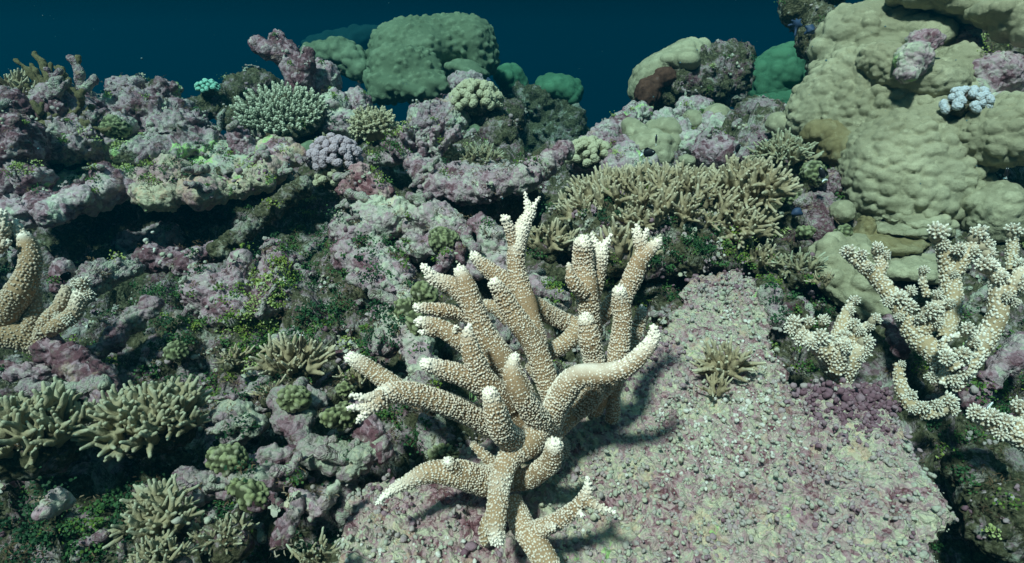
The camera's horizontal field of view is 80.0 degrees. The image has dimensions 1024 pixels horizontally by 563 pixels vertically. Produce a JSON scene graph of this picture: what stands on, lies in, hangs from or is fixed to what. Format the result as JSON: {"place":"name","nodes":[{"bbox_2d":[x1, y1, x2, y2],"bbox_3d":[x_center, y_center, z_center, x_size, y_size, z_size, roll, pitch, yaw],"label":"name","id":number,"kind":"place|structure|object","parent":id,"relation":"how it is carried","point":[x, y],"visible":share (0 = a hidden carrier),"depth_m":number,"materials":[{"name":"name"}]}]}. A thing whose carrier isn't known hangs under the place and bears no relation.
{"place":"outdoors","nodes":[
{"label":"outdoors","id":0,"kind":"place"},
{"bbox_2d":[0,0,864,135],"label":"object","id":1,"kind":"structure","parent":0,"point":[567,37],"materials":[{"name":"liquid"}]},
{"bbox_2d":[0,100,1023,562],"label":"seabed","id":2,"kind":"structure","parent":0,"point":[78,238],"depth_m":1.73,"materials":[{"name":"stone"}]},
{"bbox_2d":[0,85,59,198],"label":"coral rock","id":3,"kind":"object","parent":2,"relation":"on","point":[23,140],"visible":0.78,"depth_m":2.14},
{"bbox_2d":[0,377,99,483],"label":"finger coral","id":4,"kind":"object","parent":2,"relation":"on","point":[43,428],"visible":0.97,"depth_m":1.20},
{"bbox_2d":[31,486,76,520],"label":"coral rock","id":5,"kind":"object","parent":2,"relation":"on","point":[60,498],"visible":0.98,"depth_m":1.03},
{"bbox_2d":[0,360,118,382],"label":"rock","id":6,"kind":"object","parent":2,"relation":"on","point":[14,372],"visible":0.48,"depth_m":1.51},
{"bbox_2d":[0,208,121,407],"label":"staghorn coral","id":7,"kind":"object","parent":2,"relation":"on","point":[30,326],"visible":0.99,"depth_m":1.45},
{"bbox_2d":[14,374,112,397],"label":"rock","id":8,"kind":"object","parent":2,"relation":"on","point":[87,386],"visible":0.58,"depth_m":1.43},
{"bbox_2d":[64,257,145,306],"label":"coral rock","id":9,"kind":"object","parent":2,"relation":"on","point":[126,269],"visible":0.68,"depth_m":1.77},
{"bbox_2d":[48,257,76,293],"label":"coral rock","id":10,"kind":"object","parent":9,"relation":"on","point":[59,266],"visible":0.58,"depth_m":1.73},
{"bbox_2d":[86,294,164,358],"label":"rock","id":11,"kind":"object","parent":2,"relation":"on","point":[115,337],"visible":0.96,"depth_m":1.57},
{"bbox_2d":[70,374,212,462],"bbox_3d":[-0.784,0.299,1.294,0.283,0.165,0.238,0,20,0],"label":"finger coral","id":12,"kind":"object","parent":2,"relation":"on","point":[136,421],"visible":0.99,"depth_m":1.26},
{"bbox_2d":[109,221,185,251],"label":"coral rock","id":13,"kind":"object","parent":2,"relation":"on","point":[123,240],"visible":0.61,"depth_m":2.40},
{"bbox_2d":[102,473,204,548],"bbox_3d":[-0.619,0.414,1.070,0.155,0.132,0.150,0,20,0],"label":"finger coral","id":14,"kind":"object","parent":2,"relation":"on","point":[156,507],"visible":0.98,"depth_m":1.05},
{"bbox_2d":[96,75,225,165],"bbox_3d":[-1.579,-0.684,2.658,0.707,0.404,0.508,14,24,34],"label":"coral rock","id":15,"kind":"object","parent":2,"relation":"on","point":[177,128],"visible":0.68,"depth_m":2.57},
{"bbox_2d":[98,114,132,137],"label":"brain coral","id":16,"kind":"object","parent":15,"relation":"on","point":[120,127],"visible":0.97,"depth_m":2.40},
{"bbox_2d":[125,528,198,562],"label":"finger coral","id":17,"kind":"object","parent":2,"relation":"on","point":[153,550],"visible":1,"depth_m":0.99},
{"bbox_2d":[20,134,305,219],"bbox_3d":[-1.397,-0.454,2.449,1.035,0.276,1.015,-9,22,-23],"label":"dead coral ledge","id":18,"kind":"object","parent":2,"relation":"on","point":[120,187],"visible":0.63,"depth_m":2.17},
{"bbox_2d":[0,184,95,228],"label":"rock","id":19,"kind":"object","parent":18,"relation":"on","point":[65,206],"visible":0.85,"depth_m":2.05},
{"bbox_2d":[25,81,108,166],"bbox_3d":[-1.809,-0.649,2.476,0.313,0.322,0.534,-13,24,-33],"label":"coral rock","id":20,"kind":"object","parent":18,"relation":"on","point":[79,149],"visible":0.48,"depth_m":2.37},
{"bbox_2d":[0,66,35,94],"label":"finger coral","id":21,"kind":"object","parent":20,"relation":"on","point":[16,79],"visible":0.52,"depth_m":2.44},
{"bbox_2d":[13,51,111,133],"bbox_3d":[-1.805,-0.728,2.428,0.309,0.359,0.424,-13,24,-32],"label":"antler coral","id":22,"kind":"object","parent":20,"relation":"on","point":[59,79],"visible":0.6,"depth_m":2.42},
{"bbox_2d":[226,125,255,155],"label":"coral rock","id":23,"kind":"object","parent":18,"relation":"on","point":[242,137],"visible":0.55,"depth_m":2.46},
{"bbox_2d":[229,80,327,138],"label":"table coral","id":24,"kind":"object","parent":18,"relation":"on","point":[287,112],"visible":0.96,"depth_m":2.65},
{"bbox_2d":[306,132,363,175],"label":"cauliflower coral","id":25,"kind":"object","parent":18,"relation":"on","point":[329,151],"visible":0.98,"depth_m":2.28},
{"bbox_2d":[163,340,188,360],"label":"coral","id":26,"kind":"object","parent":2,"relation":"on","point":[176,350],"visible":1,"depth_m":1.59},
{"bbox_2d":[131,240,228,277],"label":"coral rock","id":27,"kind":"object","parent":2,"relation":"on","point":[147,256],"visible":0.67,"depth_m":1.92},
{"bbox_2d":[178,248,257,327],"bbox_3d":[-0.845,0.019,1.763,0.246,0.203,0.210,0,20,0],"label":"coral rock","id":28,"kind":"object","parent":2,"relation":"on","point":[203,293],"visible":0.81,"depth_m":1.73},
{"bbox_2d":[187,512,259,562],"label":"finger coral","id":29,"kind":"object","parent":2,"relation":"on","point":[203,535],"visible":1,"depth_m":1.05},
{"bbox_2d":[212,343,254,372],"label":"finger coral","id":30,"kind":"object","parent":2,"relation":"on","point":[236,362],"visible":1,"depth_m":1.53},
{"bbox_2d":[187,67,281,130],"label":"coral rock","id":31,"kind":"object","parent":2,"relation":"on","point":[212,105],"visible":0.54,"depth_m":3.06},
{"bbox_2d":[172,464,302,502],"bbox_3d":[-0.536,0.389,1.179,0.254,0.071,0.071,0,20,0],"label":"dead branch","id":32,"kind":"object","parent":2,"relation":"on","point":[186,473],"visible":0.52,"depth_m":1.16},
{"bbox_2d":[205,442,248,476],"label":"coral","id":33,"kind":"object","parent":32,"relation":"on","point":[221,456],"visible":0.96,"depth_m":1.17},
{"bbox_2d":[209,398,269,444],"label":"coral rock","id":34,"kind":"object","parent":2,"relation":"on","point":[240,407],"visible":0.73,"depth_m":1.35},
{"bbox_2d":[206,175,313,261],"bbox_3d":[-0.808,-0.211,1.986,0.084,0.228,0.380,16,25,36],"label":"dead branch","id":35,"kind":"object","parent":2,"relation":"on","point":[258,218],"visible":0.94,"depth_m":1.95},
{"bbox_2d":[250,237,293,320],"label":"coral rock","id":36,"kind":"object","parent":2,"relation":"on","point":[261,266],"visible":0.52,"depth_m":1.78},
{"bbox_2d":[247,491,304,550],"bbox_3d":[-0.417,0.418,1.098,0.118,0.066,0.084,19,27,42],"label":"dead branch","id":37,"kind":"object","parent":2,"relation":"on","point":[287,523],"visible":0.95,"depth_m":1.08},
{"bbox_2d":[235,478,270,513],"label":"coral","id":38,"kind":"object","parent":37,"relation":"on","point":[249,492],"visible":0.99,"depth_m":1.09},
{"bbox_2d":[247,29,316,92],"bbox_3d":[-1.064,-0.986,2.896,0.316,0.406,0.196,10,22,25],"label":"dead stump","id":39,"kind":"object","parent":2,"relation":"on","point":[271,48],"visible":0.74,"depth_m":2.83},
{"bbox_2d":[244,332,336,384],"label":"finger coral","id":40,"kind":"object","parent":2,"relation":"on","point":[291,362],"visible":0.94,"depth_m":1.48},
{"bbox_2d":[286,526,341,562],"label":"finger coral","id":41,"kind":"object","parent":2,"relation":"on","point":[323,554],"visible":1,"depth_m":1.01},
{"bbox_2d":[288,479,340,522],"bbox_3d":[-0.367,0.398,1.114,0.105,0.066,0.051,3,20,9],"label":"dead branch","id":42,"kind":"object","parent":2,"relation":"on","point":[313,508],"visible":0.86,"depth_m":1.11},
{"bbox_2d":[314,57,342,99],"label":"coral rock","id":43,"kind":"object","parent":2,"relation":"on","point":[327,74],"visible":0.43,"depth_m":2.94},
{"bbox_2d":[299,36,367,82],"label":"boulder coral","id":44,"kind":"object","parent":2,"relation":"on","point":[347,57],"visible":0.66,"depth_m":3.60},
{"bbox_2d":[318,87,354,139],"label":"coral rock","id":45,"kind":"object","parent":2,"relation":"on","point":[341,106],"visible":0.4,"depth_m":2.76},
{"bbox_2d":[301,24,378,50],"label":"boulder coral","id":46,"kind":"object","parent":2,"relation":"on","point":[358,34],"visible":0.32,"depth_m":10.52,"materials":[{"name":"teal"}]},
{"bbox_2d":[293,433,391,482],"bbox_3d":[-0.358,0.359,1.255,0.214,0.077,0.098,0,20,0],"label":"dead branch","id":47,"kind":"object","parent":2,"relation":"on","point":[362,457],"visible":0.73,"depth_m":1.23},
{"bbox_2d":[266,384,327,466],"bbox_3d":[-0.477,0.306,1.324,0.140,0.119,0.173,0,20,0],"label":"dead branch","id":48,"kind":"object","parent":47,"relation":"on","point":[292,427],"visible":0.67,"depth_m":1.31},
{"bbox_2d":[203,442,298,470],"bbox_3d":[-0.522,0.362,1.226,0.192,0.058,0.063,-3,20,-9],"label":"dead branch","id":49,"kind":"object","parent":48,"relation":"on","point":[273,453],"visible":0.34,"depth_m":1.22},
{"bbox_2d":[276,384,311,412],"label":"coral","id":50,"kind":"object","parent":48,"relation":"on","point":[292,398],"visible":1,"depth_m":1.28},
{"bbox_2d":[348,398,393,464],"bbox_3d":[-0.309,0.318,1.297,0.071,0.108,0.156,-17,26,-39],"label":"dead branch","id":51,"kind":"object","parent":47,"relation":"on","point":[370,428],"visible":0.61,"depth_m":1.26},
{"bbox_2d":[335,401,359,431],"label":"coral","id":52,"kind":"object","parent":51,"relation":"on","point":[347,419],"visible":0.7,"depth_m":1.25},
{"bbox_2d":[328,212,396,256],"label":"coral rock","id":53,"kind":"object","parent":2,"relation":"on","point":[335,228],"visible":0.59,"depth_m":1.90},
{"bbox_2d":[334,161,395,199],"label":"coral rock","id":54,"kind":"object","parent":2,"relation":"on","point":[364,185],"visible":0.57,"depth_m":2.06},
{"bbox_2d":[335,338,398,360],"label":"coral rock","id":55,"kind":"object","parent":2,"relation":"on","point":[385,351],"visible":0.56,"depth_m":1.53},
{"bbox_2d":[329,236,416,292],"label":"coral rock","id":56,"kind":"object","parent":2,"relation":"on","point":[385,261],"visible":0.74,"depth_m":1.76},
{"bbox_2d":[348,194,409,240],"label":"coral rock","id":57,"kind":"object","parent":2,"relation":"on","point":[385,221],"visible":0.62,"depth_m":1.94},
{"bbox_2d":[370,284,442,382],"bbox_3d":[-0.255,0.135,1.533,0.142,0.196,0.319,-9,22,-24],"label":"coral rock","id":58,"kind":"object","parent":2,"relation":"on","point":[412,359],"visible":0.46,"depth_m":1.49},
{"bbox_2d":[410,280,438,303],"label":"coral","id":59,"kind":"object","parent":58,"relation":"on","point":[422,291],"visible":0.88,"depth_m":1.54},
{"bbox_2d":[367,119,463,166],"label":"bushy dead coral","id":60,"kind":"object","parent":2,"relation":"on","point":[428,145],"visible":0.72,"depth_m":2.40},
{"bbox_2d":[346,104,399,141],"bbox_3d":[-0.569,-0.645,2.489,0.220,0.156,0.188,0,20,0],"label":"acropora","id":61,"kind":"object","parent":60,"relation":"on","point":[369,124],"visible":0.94,"depth_m":2.45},
{"bbox_2d":[408,370,447,458],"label":"coral rock","id":62,"kind":"object","parent":2,"relation":"on","point":[431,436],"visible":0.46,"depth_m":1.34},
{"bbox_2d":[395,198,466,262],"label":"coral rock","id":63,"kind":"object","parent":2,"relation":"on","point":[428,218],"visible":0.67,"depth_m":1.91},
{"bbox_2d":[428,226,460,251],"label":"brain coral","id":64,"kind":"object","parent":63,"relation":"on","point":[440,238],"visible":0.94,"depth_m":1.83},
{"bbox_2d":[362,12,500,106],"bbox_3d":[-0.486,-1.348,3.683,0.829,0.534,0.951,0,20,0],"label":"boulder coral","id":65,"kind":"object","parent":2,"relation":"on","point":[423,56],"visible":0.93,"depth_m":3.50},
{"bbox_2d":[406,69,483,132],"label":"coral rock","id":66,"kind":"object","parent":2,"relation":"on","point":[418,113],"visible":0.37,"depth_m":2.93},
{"bbox_2d":[403,139,574,228],"bbox_3d":[-0.103,-0.350,2.325,0.529,0.379,0.544,-15,25,-35],"label":"rock","id":67,"kind":"object","parent":2,"relation":"on","point":[457,193],"visible":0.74,"depth_m":2.18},
{"bbox_2d":[456,140,503,165],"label":"finger coral","id":68,"kind":"object","parent":67,"relation":"on","point":[482,154],"visible":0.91,"depth_m":2.45},
{"bbox_2d":[456,97,525,160],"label":"coral rock","id":69,"kind":"object","parent":2,"relation":"on","point":[495,129],"visible":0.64,"depth_m":2.90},
{"bbox_2d":[448,78,503,117],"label":"cauliflower coral","id":70,"kind":"object","parent":69,"relation":"on","point":[473,98],"visible":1,"depth_m":2.92},
{"bbox_2d":[0,43,1011,562],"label":"coralline flakes","id":71,"kind":"object","parent":2,"relation":"on","point":[344,341],"visible":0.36,"depth_m":1.87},
{"bbox_2d":[0,4,1019,562],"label":"coralline rubble","id":72,"kind":"object","parent":2,"relation":"on","point":[338,360],"visible":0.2,"depth_m":1.83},
{"bbox_2d":[0,0,1023,562],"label":"green algae","id":73,"kind":"object","parent":2,"relation":"on","point":[30,534],"visible":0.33,"depth_m":1.70,"materials":[{"name":"plant"}]},
{"bbox_2d":[0,45,1023,562],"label":"coral rubble","id":74,"kind":"object","parent":2,"relation":"on","point":[324,449],"visible":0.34,"depth_m":1.70,"materials":[{"name":"stone"}]},
{"bbox_2d":[0,0,1023,562],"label":"turf weed","id":75,"kind":"object","parent":2,"relation":"on","point":[538,154],"visible":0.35,"depth_m":1.77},
{"bbox_2d":[461,211,571,311],"bbox_3d":[-0.022,-0.053,1.818,0.195,0.243,0.438,-15,25,-35],"label":"coral rock","id":76,"kind":"object","parent":2,"relation":"on","point":[489,244],"visible":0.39,"depth_m":1.86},
{"bbox_2d":[493,63,589,152],"bbox_3d":[0.222,-1.115,4.301,0.796,0.805,0.499,9,22,24],"label":"coral pinnacle","id":77,"kind":"object","parent":2,"relation":"on","point":[553,107],"visible":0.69,"depth_m":4.10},
{"bbox_2d":[526,217,580,263],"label":"finger coral","id":78,"kind":"object","parent":2,"relation":"on","point":[549,248],"visible":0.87,"depth_m":1.81},
{"bbox_2d":[566,100,661,175],"bbox_3d":[0.467,-0.627,2.783,0.447,0.348,0.688,0,20,0],"label":"coral rock","id":79,"kind":"object","parent":2,"relation":"on","point":[641,112],"visible":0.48,"depth_m":2.69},
{"bbox_2d":[565,135,611,168],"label":"cauliflower coral","id":80,"kind":"object","parent":79,"relation":"on","point":[591,151],"visible":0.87,"depth_m":2.55},
{"bbox_2d":[592,216,662,277],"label":"finger coral","id":81,"kind":"object","parent":2,"relation":"on","point":[624,250],"visible":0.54,"depth_m":1.71},
{"bbox_2d":[338,269,955,562],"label":"dead table coral","id":82,"kind":"object","parent":2,"relation":"on","point":[765,546],"visible":0.69,"depth_m":1.23},
{"bbox_2d":[343,191,661,562],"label":"staghorn coral","id":83,"kind":"object","parent":82,"relation":"on","point":[516,419],"visible":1,"depth_m":1.14},
{"bbox_2d":[334,271,958,562],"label":"coralline nodules","id":84,"kind":"object","parent":82,"relation":"on","point":[707,442],"visible":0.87,"depth_m":1.26,"materials":[{"name":"stone"}]},
{"bbox_2d":[454,268,903,562],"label":"pink nodules","id":85,"kind":"object","parent":82,"relation":"on","point":[871,396],"visible":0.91,"depth_m":1.43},
{"bbox_2d":[696,370,732,396],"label":"finger coral","id":86,"kind":"object","parent":82,"relation":"on","point":[721,388],"visible":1,"depth_m":1.44},
{"bbox_2d":[689,335,766,388],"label":"finger coral","id":87,"kind":"object","parent":82,"relation":"on","point":[730,363],"visible":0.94,"depth_m":1.48},
{"bbox_2d":[783,295,883,386],"bbox_3d":[0.798,0.164,1.514,0.249,0.220,0.140,-9,22,-23],"label":"staghorn coral","id":88,"kind":"object","parent":82,"relation":"on","point":[839,351],"visible":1,"depth_m":1.49},
{"bbox_2d":[621,117,681,163],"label":"boulder coral","id":89,"kind":"object","parent":2,"relation":"on","point":[667,130],"visible":0.78,"depth_m":2.68},
{"bbox_2d":[539,176,773,285],"bbox_3d":[0.495,-0.188,2.118,0.812,0.349,0.625,0,20,0],"label":"coral mound","id":90,"kind":"object","parent":2,"relation":"on","point":[695,263],"visible":0.3,"depth_m":1.89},
{"bbox_2d":[607,201,666,231],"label":"finger coral","id":91,"kind":"object","parent":90,"relation":"on","point":[643,220],"visible":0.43,"depth_m":1.87},
{"bbox_2d":[553,157,763,230],"bbox_3d":[0.488,-0.307,2.039,0.701,0.187,0.496,0,20,0],"label":"finger coral","id":92,"kind":"object","parent":90,"relation":"on","point":[655,176],"visible":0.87,"depth_m":1.93},
{"bbox_2d":[709,202,783,248],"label":"finger coral","id":93,"kind":"object","parent":90,"relation":"on","point":[761,224],"visible":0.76,"depth_m":1.89},
{"bbox_2d":[701,154,802,212],"bbox_3d":[0.787,-0.329,2.005,0.376,0.184,0.302,0,20,0],"label":"finger coral","id":94,"kind":"object","parent":90,"relation":"on","point":[766,181],"visible":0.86,"depth_m":1.94},
{"bbox_2d":[650,94,725,154],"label":"coral rock","id":95,"kind":"object","parent":2,"relation":"on","point":[688,135],"visible":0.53,"depth_m":2.80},
{"bbox_2d":[627,36,756,111],"bbox_3d":[0.947,-1.072,3.242,0.670,0.431,0.533,0,20,0],"label":"coral bommie","id":96,"kind":"object","parent":2,"relation":"on","point":[659,75],"visible":0.81,"depth_m":3.08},
{"bbox_2d":[691,128,738,170],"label":"coral rock","id":97,"kind":"object","parent":2,"relation":"on","point":[715,149],"visible":0.65,"depth_m":2.54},
{"bbox_2d":[735,98,780,162],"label":"coral rock","id":98,"kind":"object","parent":2,"relation":"on","point":[751,137],"visible":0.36,"depth_m":2.56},
{"bbox_2d":[744,238,787,274],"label":"finger coral","id":99,"kind":"object","parent":2,"relation":"on","point":[761,261],"visible":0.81,"depth_m":1.92},
{"bbox_2d":[756,282,790,328],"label":"coral rock","id":100,"kind":"object","parent":2,"relation":"on","point":[772,308],"visible":0.65,"depth_m":1.72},
{"bbox_2d":[747,41,805,103],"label":"boulder coral","id":101,"kind":"object","parent":2,"relation":"on","point":[779,73],"visible":0.44,"depth_m":3.47},
{"bbox_2d":[742,127,823,177],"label":"finger coral","id":102,"kind":"object","parent":2,"relation":"on","point":[793,148],"visible":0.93,"depth_m":2.23},
{"bbox_2d":[756,203,816,324],"bbox_3d":[0.900,-0.059,1.946,0.224,0.301,0.525,9,22,24],"label":"coral rock","id":103,"kind":"object","parent":2,"relation":"on","point":[787,220],"visible":0.35,"depth_m":2.00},
{"bbox_2d":[771,247,828,290],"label":"finger coral","id":104,"kind":"object","parent":103,"relation":"on","point":[792,277],"visible":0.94,"depth_m":1.84},
{"bbox_2d":[777,0,845,75],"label":"rock spur","id":105,"kind":"structure","parent":2,"relation":"on","point":[788,11],"depth_m":2.67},
{"bbox_2d":[793,167,843,242],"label":"coral rock","id":106,"kind":"object","parent":2,"relation":"on","point":[820,199],"visible":0.61,"depth_m":2.08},
{"bbox_2d":[799,160,828,187],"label":"brain coral","id":107,"kind":"object","parent":106,"relation":"on","point":[809,173],"visible":0.85,"depth_m":2.09},
{"bbox_2d":[829,200,855,222],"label":"boulder coral","id":108,"kind":"object","parent":2,"relation":"on","point":[845,210],"visible":0.97,"depth_m":2.02},
{"bbox_2d":[798,230,961,325],"bbox_3d":[1.138,-0.026,1.924,0.460,0.236,0.338,-8,22,-21],"label":"boulder coral","id":109,"kind":"object","parent":2,"relation":"on","point":[908,258],"visible":0.59,"depth_m":1.84},
{"bbox_2d":[853,213,959,239],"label":"boulder coral","id":110,"kind":"object","parent":109,"relation":"on","point":[914,226],"visible":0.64,"depth_m":1.96},
{"bbox_2d":[784,0,998,227],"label":"giant boulder coral","id":111,"kind":"object","parent":2,"relation":"on","point":[905,144],"visible":0.82,"depth_m":2.10},
{"bbox_2d":[881,314,910,359],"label":"dead branch","id":112,"kind":"object","parent":2,"relation":"on","point":[899,346],"visible":0.95,"depth_m":1.63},
{"bbox_2d":[839,221,1023,419],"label":"staghorn coral","id":113,"kind":"object","parent":2,"relation":"on","point":[942,312],"visible":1,"depth_m":1.51},
{"bbox_2d":[940,443,1023,562],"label":"coral rock","id":114,"kind":"object","parent":2,"relation":"on","point":[1008,547],"visible":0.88,"depth_m":1.32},
{"bbox_2d":[954,91,1023,242],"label":"boulder coral","id":115,"kind":"object","parent":2,"relation":"on","point":[993,137],"visible":0.68,"depth_m":1.90},
{"bbox_2d":[938,85,995,116],"bbox_3d":[1.483,-0.584,1.978,0.165,0.099,0.115,0,20,0],"label":"acropora","id":116,"kind":"object","parent":115,"relation":"on","point":[963,100],"visible":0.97,"depth_m":1.95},
{"bbox_2d":[965,395,1023,452],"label":"staghorn coral","id":117,"kind":"object","parent":2,"relation":"on","point":[1006,428],"visible":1,"depth_m":1.26},
{"bbox_2d":[974,432,1023,482],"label":"coral rock","id":118,"kind":"object","parent":2,"relation":"on","point":[1012,459],"visible":0.33,"depth_m":1.53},
{"bbox_2d":[975,331,1023,389],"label":"rock","id":119,"kind":"object","parent":2,"relation":"on","point":[1004,362],"visible":1,"depth_m":1.50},
{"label":"coral rock","id":120,"kind":"object","parent":2,"relation":"on","visible":0},
{"bbox_2d":[956,24,1023,92],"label":"coral rock","id":121,"kind":"object","parent":120,"relation":"on","point":[998,71],"visible":0.57,"depth_m":2.06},
{"bbox_2d":[885,0,1023,47],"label":"boulder coral","id":122,"kind":"object","parent":121,"relation":"on","point":[1000,21],"visible":1,"depth_m":2.10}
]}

